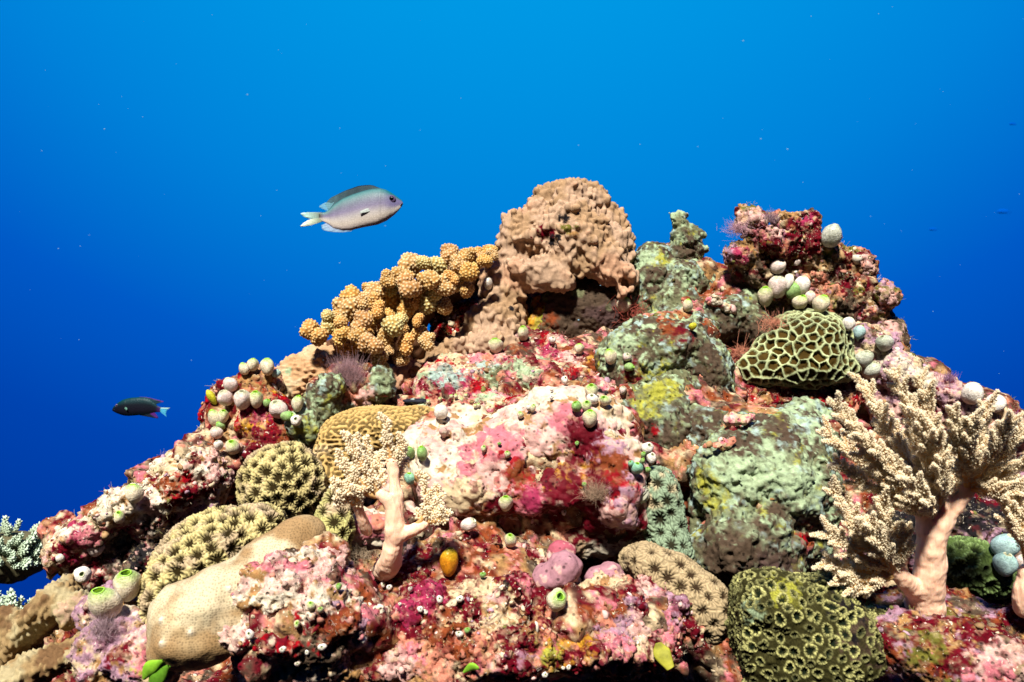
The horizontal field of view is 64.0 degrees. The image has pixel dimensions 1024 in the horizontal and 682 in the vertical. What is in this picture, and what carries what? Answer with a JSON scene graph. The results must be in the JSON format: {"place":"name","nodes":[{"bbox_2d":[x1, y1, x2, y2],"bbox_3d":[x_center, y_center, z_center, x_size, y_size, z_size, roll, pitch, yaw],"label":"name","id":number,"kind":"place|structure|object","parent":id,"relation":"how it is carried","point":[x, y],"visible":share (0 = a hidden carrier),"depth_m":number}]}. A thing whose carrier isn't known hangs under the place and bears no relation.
{"place":"outdoors","nodes":[
{"label":"outdoors","id":0,"kind":"place"},
{"bbox_2d":[112,397,168,417],"bbox_3d":[-0.566,0.102,1.250,0.088,0.033,0.017,0,-8,0],"label":"damselfish","id":1,"kind":"object","parent":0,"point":[143,406],"visible":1,"depth_m":1.25},
{"bbox_2d":[301,185,402,231],"bbox_3d":[-0.219,-0.181,1.120,0.140,0.068,0.024,0,-10,0],"label":"damselfish","id":2,"kind":"object","parent":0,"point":[352,209],"visible":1,"depth_m":1.11},
{"bbox_2d":[0,0,1023,604],"label":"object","id":3,"kind":"structure","parent":0,"point":[161,161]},
{"bbox_2d":[37,217,1020,681],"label":"reef","id":4,"kind":"object","parent":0,"point":[573,619],"visible":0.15,"depth_m":0.81},
{"bbox_2d":[0,588,30,608],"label":"bushy coral","id":5,"kind":"object","parent":4,"relation":"on","point":[9,598],"visible":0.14,"depth_m":0.97},
{"bbox_2d":[0,515,42,583],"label":"bushy coral","id":6,"kind":"object","parent":4,"relation":"on","point":[20,559],"visible":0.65,"depth_m":1.07},
{"bbox_2d":[0,573,89,681],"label":"plate coral","id":7,"kind":"object","parent":4,"relation":"on","point":[27,654],"visible":0.8,"depth_m":0.72},
{"bbox_2d":[73,566,91,582],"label":"sea squirt","id":8,"kind":"object","parent":7,"relation":"on","point":[82,574],"visible":1,"depth_m":0.75},
{"bbox_2d":[65,580,182,681],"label":"coralline rock","id":9,"kind":"object","parent":4,"relation":"on","point":[120,656],"visible":0.56,"depth_m":0.64},
{"bbox_2d":[87,587,122,619],"bbox_3d":[-0.323,0.208,0.650,0.026,0.029,0.020,0,23,19],"label":"sea squirt","id":10,"kind":"object","parent":9,"relation":"on","point":[103,601],"visible":1,"depth_m":0.64},
{"bbox_2d":[75,607,136,642],"bbox_3d":[-0.321,0.220,0.641,0.040,0.035,0.037,0,0,35],"label":"hydroid tuft","id":11,"kind":"object","parent":9,"relation":"on","point":[102,628],"visible":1,"depth_m":0.64},
{"bbox_2d":[113,569,141,601],"bbox_3d":[-0.315,0.201,0.672,0.022,0.027,0.022,0,23,-19],"label":"sea squirt","id":12,"kind":"object","parent":9,"relation":"on","point":[126,584],"visible":0.99,"depth_m":0.66},
{"bbox_2d":[41,438,245,591],"bbox_3d":[-0.369,0.182,0.845,0.199,0.155,0.104,0,0,-16],"label":"coralline rock","id":13,"kind":"object","parent":4,"relation":"on","point":[70,544],"visible":0.7,"depth_m":0.81},
{"bbox_2d":[87,544,104,556],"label":"sea squirt","id":14,"kind":"object","parent":13,"relation":"on","point":[92,552],"visible":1,"depth_m":0.80},
{"bbox_2d":[113,510,124,523],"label":"sea squirt","id":15,"kind":"object","parent":13,"relation":"on","point":[119,517],"visible":1,"depth_m":0.79},
{"bbox_2d":[124,484,144,502],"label":"sea squirt","id":16,"kind":"object","parent":13,"relation":"on","point":[134,493],"visible":1,"depth_m":0.79},
{"bbox_2d":[206,389,216,404],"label":"sea squirt","id":17,"kind":"object","parent":4,"relation":"on","point":[211,396],"visible":1,"depth_m":0.90},
{"bbox_2d":[137,502,288,624],"bbox_3d":[-0.263,0.206,0.718,0.132,0.125,0.088,0,0,-36],"label":"star coral","id":18,"kind":"object","parent":4,"relation":"on","point":[190,546],"visible":0.51,"depth_m":0.69},
{"bbox_2d":[225,439,239,454],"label":"sea squirt","id":19,"kind":"object","parent":4,"relation":"on","point":[232,446],"visible":1,"depth_m":0.86},
{"bbox_2d":[146,515,325,671],"bbox_3d":[-0.214,0.199,0.652,0.144,0.104,0.072,0,0,-36],"label":"boulder coral","id":20,"kind":"object","parent":4,"relation":"on","point":[189,618],"visible":0.72,"depth_m":0.61},
{"bbox_2d":[142,660,163,679],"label":"seaweed leaf","id":21,"kind":"object","parent":20,"relation":"attached to","point":[150,668],"visible":1,"depth_m":0.61},
{"bbox_2d":[149,665,169,681],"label":"seaweed leaf","id":22,"kind":"object","parent":20,"relation":"attached to","point":[160,674],"visible":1,"depth_m":0.61},
{"bbox_2d":[197,362,292,459],"bbox_3d":[-0.283,0.087,0.911,0.154,0.126,0.106,0,0,0],"label":"red rock","id":23,"kind":"object","parent":4,"relation":"on","point":[261,426],"visible":0.43,"depth_m":0.89},
{"bbox_2d":[208,409,218,426],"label":"sea squirt","id":24,"kind":"object","parent":23,"relation":"on","point":[213,419],"visible":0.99,"depth_m":0.90},
{"bbox_2d":[210,427,222,438],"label":"sea squirt","id":25,"kind":"object","parent":23,"relation":"on","point":[216,432],"visible":1,"depth_m":0.88},
{"bbox_2d":[218,409,228,422],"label":"sea squirt","id":26,"kind":"object","parent":23,"relation":"on","point":[223,415],"visible":1,"depth_m":0.89},
{"bbox_2d":[217,390,232,405],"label":"sea squirt","id":27,"kind":"object","parent":23,"relation":"on","point":[224,397],"visible":1,"depth_m":0.89},
{"bbox_2d":[223,377,237,391],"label":"sea squirt","id":28,"kind":"object","parent":23,"relation":"on","point":[230,384],"visible":1,"depth_m":0.89},
{"bbox_2d":[233,389,250,409],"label":"sea squirt","id":29,"kind":"object","parent":23,"relation":"on","point":[241,398],"visible":1,"depth_m":0.87},
{"bbox_2d":[239,362,248,374],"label":"sea squirt","id":30,"kind":"object","parent":23,"relation":"on","point":[243,368],"visible":1,"depth_m":0.90},
{"bbox_2d":[247,358,258,370],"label":"sea squirt","id":31,"kind":"object","parent":23,"relation":"on","point":[253,364],"visible":1,"depth_m":0.91},
{"bbox_2d":[250,390,262,407],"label":"sea squirt","id":32,"kind":"object","parent":23,"relation":"on","point":[256,398],"visible":1,"depth_m":0.88},
{"bbox_2d":[260,358,273,375],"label":"sea squirt","id":33,"kind":"object","parent":23,"relation":"on","point":[267,366],"visible":1,"depth_m":0.90},
{"bbox_2d":[269,400,287,418],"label":"sea squirt","id":34,"kind":"object","parent":23,"relation":"on","point":[277,408],"visible":0.88,"depth_m":0.87},
{"bbox_2d":[284,365,396,446],"bbox_3d":[-0.192,0.069,0.897,0.120,0.086,0.071,0,0,-29],"label":"encrusting sponge","id":35,"kind":"object","parent":23,"relation":"on","point":[327,396],"visible":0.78,"depth_m":0.86},
{"bbox_2d":[291,395,303,411],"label":"sea squirt","id":36,"kind":"object","parent":35,"relation":"on","point":[297,402],"visible":1,"depth_m":0.85},
{"bbox_2d":[323,347,377,388],"bbox_3d":[-0.176,0.030,0.884,0.061,0.052,0.052,0,0,16],"label":"hydroid tuft","id":37,"kind":"object","parent":35,"relation":"on","point":[346,371],"visible":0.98,"depth_m":0.88},
{"bbox_2d":[235,440,327,517],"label":"star coral","id":38,"kind":"object","parent":4,"relation":"on","point":[289,478],"visible":0.81,"depth_m":0.78},
{"bbox_2d":[217,543,390,681],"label":"coralline rock","id":39,"kind":"object","parent":4,"relation":"on","point":[334,660],"visible":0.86,"depth_m":0.61},
{"bbox_2d":[277,342,361,400],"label":"lumpy coral","id":40,"kind":"object","parent":4,"relation":"on","point":[303,368],"visible":0.34,"depth_m":0.94},
{"bbox_2d":[350,541,379,564],"bbox_3d":[-0.158,0.219,0.865,0.055,0.049,0.047,0,0,0],"label":"hydroid tuft","id":41,"kind":"object","parent":4,"relation":"on","point":[357,550],"visible":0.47,"depth_m":0.86},
{"bbox_2d":[313,404,433,488],"bbox_3d":[-0.143,0.116,0.859,0.139,0.098,0.080,0,0,-20],"label":"ridged coral","id":42,"kind":"object","parent":4,"relation":"on","point":[362,420],"visible":0.47,"depth_m":0.83},
{"bbox_2d":[403,398,425,403],"bbox_3d":[-0.105,0.066,0.891,0.028,0.007,0.014,0,0,0],"label":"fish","id":43,"kind":"object","parent":4,"relation":"on","point":[416,400],"visible":1,"depth_m":0.89},
{"bbox_2d":[440,547,457,576],"bbox_3d":[-0.053,0.190,0.702,0.018,0.026,0.016,0,15,-33],"label":"sea squirt","id":44,"kind":"object","parent":4,"relation":"on","point":[448,560],"visible":1,"depth_m":0.70},
{"bbox_2d":[429,301,477,339],"bbox_3d":[-0.067,-0.025,1.044,0.082,0.061,0.067,0,0,0],"label":"red rock","id":45,"kind":"object","parent":4,"relation":"on","point":[441,334],"visible":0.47,"depth_m":1.02},
{"bbox_2d":[353,385,649,559],"bbox_3d":[-0.012,0.128,0.801,0.293,0.171,0.145,0,0,0],"label":"coralline rock","id":46,"kind":"object","parent":4,"relation":"on","point":[465,472],"visible":0.75,"depth_m":0.76},
{"bbox_2d":[314,489,355,550],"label":"star coral","id":47,"kind":"object","parent":46,"relation":"on","point":[340,522],"visible":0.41,"depth_m":0.73},
{"bbox_2d":[417,445,427,460],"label":"sea squirt","id":48,"kind":"object","parent":46,"relation":"on","point":[422,452],"visible":1,"depth_m":0.75},
{"bbox_2d":[434,404,447,418],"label":"sea squirt","id":49,"kind":"object","parent":46,"relation":"on","point":[440,411],"visible":1,"depth_m":0.81},
{"bbox_2d":[582,409,596,427],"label":"sea squirt","id":50,"kind":"object","parent":46,"relation":"on","point":[589,417],"visible":1,"depth_m":0.74},
{"bbox_2d":[585,383,597,394],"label":"sea squirt","id":51,"kind":"object","parent":46,"relation":"on","point":[591,388],"visible":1,"depth_m":0.77},
{"bbox_2d":[570,476,613,506],"bbox_3d":[0.075,0.135,0.738,0.044,0.031,0.033,0,0,12],"label":"hydroid tuft","id":52,"kind":"object","parent":46,"relation":"on","point":[593,493],"visible":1,"depth_m":0.73},
{"bbox_2d":[604,429,649,503],"bbox_3d":[0.097,0.115,0.766,0.036,0.069,0.066,0,0,-34],"label":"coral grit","id":53,"kind":"object","parent":46,"relation":"on","point":[614,434],"visible":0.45,"depth_m":0.75},
{"bbox_2d":[630,462,642,473],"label":"sea squirt","id":54,"kind":"object","parent":46,"relation":"on","point":[636,467],"visible":1,"depth_m":0.73},
{"bbox_2d":[641,442,653,454],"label":"sea squirt","id":55,"kind":"object","parent":46,"relation":"on","point":[647,447],"visible":1,"depth_m":0.75},
{"bbox_2d":[498,495,512,511],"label":"sea squirt","id":56,"kind":"object","parent":4,"relation":"on","point":[505,502],"visible":1,"depth_m":0.74},
{"bbox_2d":[504,533,516,546],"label":"sea squirt","id":57,"kind":"object","parent":4,"relation":"on","point":[510,540],"visible":1,"depth_m":0.72},
{"bbox_2d":[384,177,639,403],"bbox_3d":[-0.015,-0.069,1.021,0.346,0.282,0.144,0,0,-9],"label":"lumpy coral","id":58,"kind":"object","parent":4,"relation":"on","point":[558,236],"visible":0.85,"depth_m":0.99},
{"bbox_2d":[299,243,498,367],"bbox_3d":[-0.130,-0.040,0.976,0.247,0.157,0.142,0,0,-23],"label":"branching coral","id":59,"kind":"object","parent":58,"relation":"on","point":[389,316],"visible":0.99,"depth_m":0.94},
{"bbox_2d":[616,297,630,311],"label":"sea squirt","id":60,"kind":"object","parent":58,"relation":"on","point":[623,304],"visible":1,"depth_m":0.99},
{"bbox_2d":[412,325,615,412],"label":"rubble slope","id":61,"kind":"structure","parent":4,"relation":"on","point":[434,376],"depth_m":0.92},
{"bbox_2d":[488,338,502,352],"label":"sea squirt","id":62,"kind":"object","parent":61,"relation":"on","point":[495,345],"visible":1,"depth_m":0.94},
{"bbox_2d":[604,348,616,364],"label":"sea squirt","id":63,"kind":"object","parent":61,"relation":"on","point":[610,355],"visible":1,"depth_m":0.88},
{"bbox_2d":[518,325,528,340],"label":"sea squirt","id":64,"kind":"object","parent":4,"relation":"on","point":[523,332],"visible":1,"depth_m":0.96},
{"bbox_2d":[360,531,704,681],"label":"rubble rock","id":65,"kind":"object","parent":4,"relation":"on","point":[416,653],"visible":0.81,"depth_m":0.65},
{"bbox_2d":[329,411,453,581],"bbox_3d":[-0.099,0.138,0.706,0.102,0.160,0.086,0,0,0],"label":"soft coral","id":66,"kind":"object","parent":65,"relation":"on","point":[371,480],"visible":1,"depth_m":0.68},
{"bbox_2d":[460,517,476,530],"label":"sea squirt","id":67,"kind":"object","parent":65,"relation":"on","point":[468,524],"visible":1,"depth_m":0.73},
{"bbox_2d":[546,588,566,611],"bbox_3d":[0.035,0.206,0.654,0.016,0.018,0.020,0,-43,-13],"label":"sea squirt","id":68,"kind":"object","parent":65,"relation":"on","point":[556,598],"visible":1,"depth_m":0.65},
{"bbox_2d":[532,549,582,589],"bbox_3d":[0.038,0.197,0.701,0.042,0.036,0.034,0,0,28],"label":"coralline lump","id":69,"kind":"object","parent":65,"relation":"on","point":[560,569],"visible":0.97,"depth_m":0.69},
{"bbox_2d":[653,642,673,669],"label":"seaweed leaf","id":70,"kind":"object","parent":65,"relation":"hanging from","point":[662,654],"visible":1,"depth_m":0.65},
{"bbox_2d":[618,541,728,645],"bbox_3d":[0.140,0.217,0.714,0.109,0.078,0.059,0,0,44],"label":"star coral","id":71,"kind":"object","parent":65,"relation":"on","point":[702,589],"visible":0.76,"depth_m":0.69},
{"bbox_2d":[47,201,1020,681],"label":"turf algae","id":72,"kind":"object","parent":4,"relation":"on","point":[495,537],"visible":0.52,"depth_m":0.82},
{"bbox_2d":[526,295,545,329],"bbox_3d":[0.038,-0.029,1.020,0.043,0.057,0.037,0,0,0],"label":"yellow sponge","id":73,"kind":"object","parent":4,"relation":"on","point":[534,321],"visible":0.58,"depth_m":1.01},
{"bbox_2d":[68,211,1023,681],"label":"coral grit","id":74,"kind":"object","parent":4,"relation":"on","point":[856,259],"visible":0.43,"depth_m":0.79},
{"bbox_2d":[546,540,575,560],"bbox_3d":[0.044,0.191,0.735,0.027,0.023,0.023,0,0,0],"label":"coralline lump","id":75,"kind":"object","parent":4,"relation":"on","point":[557,546],"visible":0.55,"depth_m":0.73},
{"bbox_2d":[536,276,635,337],"bbox_3d":[0.098,-0.032,1.038,0.149,0.110,0.085,0,0,0],"label":"encrusting sponge","id":76,"kind":"object","parent":4,"relation":"on","point":[581,307],"visible":0.34,"depth_m":1.00},
{"bbox_2d":[607,287,651,324],"bbox_3d":[0.136,-0.036,1.000,0.094,0.065,0.058,0,0,0],"label":"hairy weed","id":77,"kind":"object","parent":76,"relation":"on","point":[636,309],"visible":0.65,"depth_m":1.00},
{"bbox_2d":[583,561,623,580],"bbox_3d":[0.080,0.209,0.709,0.037,0.033,0.032,0,0,0],"label":"coralline lump","id":78,"kind":"object","parent":4,"relation":"on","point":[609,568],"visible":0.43,"depth_m":0.71},
{"bbox_2d":[618,368,702,468],"bbox_3d":[0.154,0.093,0.885,0.129,0.132,0.095,0,0,0],"label":"encrusting sponge","id":79,"kind":"object","parent":4,"relation":"on","point":[660,405],"visible":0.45,"depth_m":0.85},
{"bbox_2d":[643,465,694,559],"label":"star coral","id":80,"kind":"object","parent":4,"relation":"on","point":[667,526],"visible":0.64,"depth_m":0.75},
{"bbox_2d":[683,299,692,311],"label":"sea squirt","id":81,"kind":"object","parent":4,"relation":"on","point":[687,305],"visible":1,"depth_m":0.92},
{"bbox_2d":[668,210,708,259],"bbox_3d":[0.220,-0.128,1.048,0.053,0.080,0.048,0,0,-32],"label":"encrusting sponge","id":82,"kind":"object","parent":4,"relation":"on","point":[686,236],"visible":0.66,"depth_m":1.04},
{"bbox_2d":[629,241,770,344],"bbox_3d":[0.226,-0.059,1.014,0.174,0.136,0.115,0,0,0],"label":"encrusting sponge","id":83,"kind":"object","parent":4,"relation":"on","point":[667,279],"visible":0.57,"depth_m":0.99},
{"bbox_2d":[705,293,735,314],"bbox_3d":[0.245,-0.043,0.962,0.039,0.025,0.016,0,0,0],"label":"crust patch","id":84,"kind":"object","parent":83,"relation":"on","point":[725,307],"visible":1,"depth_m":0.96},
{"bbox_2d":[757,286,772,306],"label":"sea squirt","id":85,"kind":"object","parent":83,"relation":"on","point":[765,296],"visible":1,"depth_m":0.97},
{"bbox_2d":[685,396,844,589],"bbox_3d":[0.257,0.152,0.825,0.194,0.188,0.163,0,0,0],"label":"encrusting sponge","id":86,"kind":"object","parent":4,"relation":"on","point":[783,456],"visible":0.82,"depth_m":0.78},
{"bbox_2d":[702,436,736,450],"bbox_3d":[0.199,0.098,0.783,0.033,0.014,0.010,0,0,0],"label":"crust patch","id":87,"kind":"object","parent":86,"relation":"on","point":[728,443],"visible":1,"depth_m":0.78},
{"bbox_2d":[723,412,754,427],"bbox_3d":[0.226,0.079,0.814,0.032,0.017,0.013,0,0,0],"label":"crust patch","id":88,"kind":"object","parent":86,"relation":"on","point":[730,419],"visible":1,"depth_m":0.81},
{"bbox_2d":[727,348,865,414],"bbox_3d":[0.313,0.055,0.951,0.216,0.093,0.076,0,0,-4],"label":"red rock","id":89,"kind":"object","parent":4,"relation":"on","point":[848,388],"visible":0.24,"depth_m":0.94},
{"bbox_2d":[594,311,735,392],"bbox_3d":[0.172,0.023,0.920,0.160,0.119,0.096,0,0,-9],"label":"encrusting sponge","id":90,"kind":"object","parent":89,"relation":"on","point":[651,346],"visible":0.69,"depth_m":0.89},
{"bbox_2d":[735,308,861,389],"bbox_3d":[0.331,0.009,0.944,0.138,0.096,0.096,0,0,-26],"label":"honeycomb coral","id":91,"kind":"object","parent":89,"relation":"on","point":[809,349],"visible":0.97,"depth_m":0.92},
{"bbox_2d":[726,333,753,360],"bbox_3d":[0.266,0.013,0.955,0.071,0.052,0.045,0,0,0],"label":"hairy weed","id":92,"kind":"object","parent":91,"relation":"on","point":[738,352],"visible":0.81,"depth_m":0.95},
{"bbox_2d":[757,308,795,336],"bbox_3d":[0.303,-0.019,0.946,0.045,0.044,0.053,0,0,0],"label":"hairy weed","id":93,"kind":"object","parent":91,"relation":"on","point":[774,323],"visible":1,"depth_m":0.94},
{"bbox_2d":[792,295,807,309],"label":"sea squirt","id":94,"kind":"object","parent":91,"relation":"on","point":[799,302],"visible":1,"depth_m":0.96},
{"bbox_2d":[812,294,829,312],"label":"sea squirt","id":95,"kind":"object","parent":91,"relation":"on","point":[820,303],"visible":1,"depth_m":0.93},
{"bbox_2d":[842,317,855,330],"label":"sea squirt","id":96,"kind":"object","parent":91,"relation":"on","point":[849,323],"visible":1,"depth_m":0.93},
{"bbox_2d":[724,566,887,681],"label":"polyp coral","id":97,"kind":"object","parent":4,"relation":"on","point":[783,625],"visible":0.96,"depth_m":0.63},
{"bbox_2d":[722,203,902,326],"bbox_3d":[0.370,-0.070,1.000,0.235,0.192,0.096,0,0,0],"label":"coralline rock","id":98,"kind":"object","parent":4,"relation":"on","point":[847,296],"visible":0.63,"depth_m":0.97},
{"bbox_2d":[716,214,758,240],"bbox_3d":[0.271,-0.134,0.965,0.055,0.031,0.043,0,0,24],"label":"hydroid tuft","id":99,"kind":"object","parent":98,"relation":"on","point":[739,231],"visible":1,"depth_m":0.97},
{"bbox_2d":[762,208,780,223],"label":"hydroid tuft","id":100,"kind":"object","parent":98,"relation":"on","point":[770,217],"visible":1,"depth_m":0.96},
{"bbox_2d":[768,275,786,297],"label":"sea squirt","id":101,"kind":"object","parent":98,"relation":"on","point":[777,284],"visible":1,"depth_m":0.97},
{"bbox_2d":[770,259,785,273],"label":"sea squirt","id":102,"kind":"object","parent":98,"relation":"on","point":[777,266],"visible":1,"depth_m":0.97},
{"bbox_2d":[785,281,800,298],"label":"sea squirt","id":103,"kind":"object","parent":98,"relation":"on","point":[793,291],"visible":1,"depth_m":0.97},
{"bbox_2d":[794,275,810,294],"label":"sea squirt","id":104,"kind":"object","parent":98,"relation":"on","point":[803,282],"visible":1,"depth_m":0.97},
{"bbox_2d":[821,223,841,247],"bbox_3d":[0.375,-0.123,0.962,0.024,0.028,0.030,23,9,21],"label":"sea squirt","id":105,"kind":"object","parent":98,"relation":"on","point":[831,235],"visible":1,"depth_m":0.95},
{"bbox_2d":[847,471,1023,604],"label":"dark rock","id":106,"kind":"object","parent":4,"relation":"on","point":[984,524],"visible":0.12,"depth_m":0.83},
{"bbox_2d":[946,535,1016,599],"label":"polyp coral","id":107,"kind":"object","parent":106,"relation":"on","point":[971,566],"visible":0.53,"depth_m":0.72},
{"bbox_2d":[992,552,1018,576],"bbox_3d":[0.429,0.194,0.712,0.021,0.022,0.019,0,21,-13],"label":"sea squirt","id":108,"kind":"object","parent":107,"relation":"on","point":[1005,564],"visible":0.99,"depth_m":0.71},
{"bbox_2d":[990,534,1020,555],"bbox_3d":[0.432,0.180,0.719,0.020,0.023,0.023,0,16,-18],"label":"sea squirt","id":109,"kind":"object","parent":108,"relation":"on","point":[1006,543],"visible":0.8,"depth_m":0.71},
{"bbox_2d":[852,316,1023,457],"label":"coralline rock","id":110,"kind":"object","parent":4,"relation":"on","point":[949,393],"visible":0.33,"depth_m":0.95},
{"bbox_2d":[853,325,865,338],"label":"sea squirt","id":111,"kind":"object","parent":110,"relation":"on","point":[859,331],"visible":1,"depth_m":0.95},
{"bbox_2d":[855,350,873,367],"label":"sea squirt","id":112,"kind":"object","parent":110,"relation":"on","point":[864,358],"visible":0.94,"depth_m":0.95},
{"bbox_2d":[861,361,880,378],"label":"sea squirt","id":113,"kind":"object","parent":110,"relation":"on","point":[872,369],"visible":0.98,"depth_m":0.95},
{"bbox_2d":[875,335,893,351],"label":"sea squirt","id":114,"kind":"object","parent":110,"relation":"on","point":[884,343],"visible":1,"depth_m":0.94},
{"bbox_2d":[936,370,959,384],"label":"hydroid tuft","id":115,"kind":"object","parent":110,"relation":"on","point":[948,376],"visible":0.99,"depth_m":0.93},
{"bbox_2d":[961,382,983,404],"bbox_3d":[0.511,0.058,0.909,0.023,0.025,0.025,24,15,37],"label":"sea squirt","id":116,"kind":"object","parent":110,"relation":"on","point":[972,392],"visible":0.98,"depth_m":0.90},
{"bbox_2d":[985,394,1006,411],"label":"sea squirt","id":117,"kind":"object","parent":110,"relation":"on","point":[1000,404],"visible":0.5,"depth_m":0.89},
{"bbox_2d":[864,585,1023,681],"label":"encrusted rock","id":118,"kind":"object","parent":4,"relation":"on","point":[974,654],"visible":0.84,"depth_m":0.63},
{"bbox_2d":[809,364,1023,616],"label":"soft coral","id":119,"kind":"object","parent":118,"relation":"on","point":[916,468],"visible":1,"depth_m":0.62},
{"bbox_2d":[975,478,1023,617],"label":"soft coral","id":120,"kind":"object","parent":118,"relation":"on","point":[1012,508],"visible":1,"depth_m":0.63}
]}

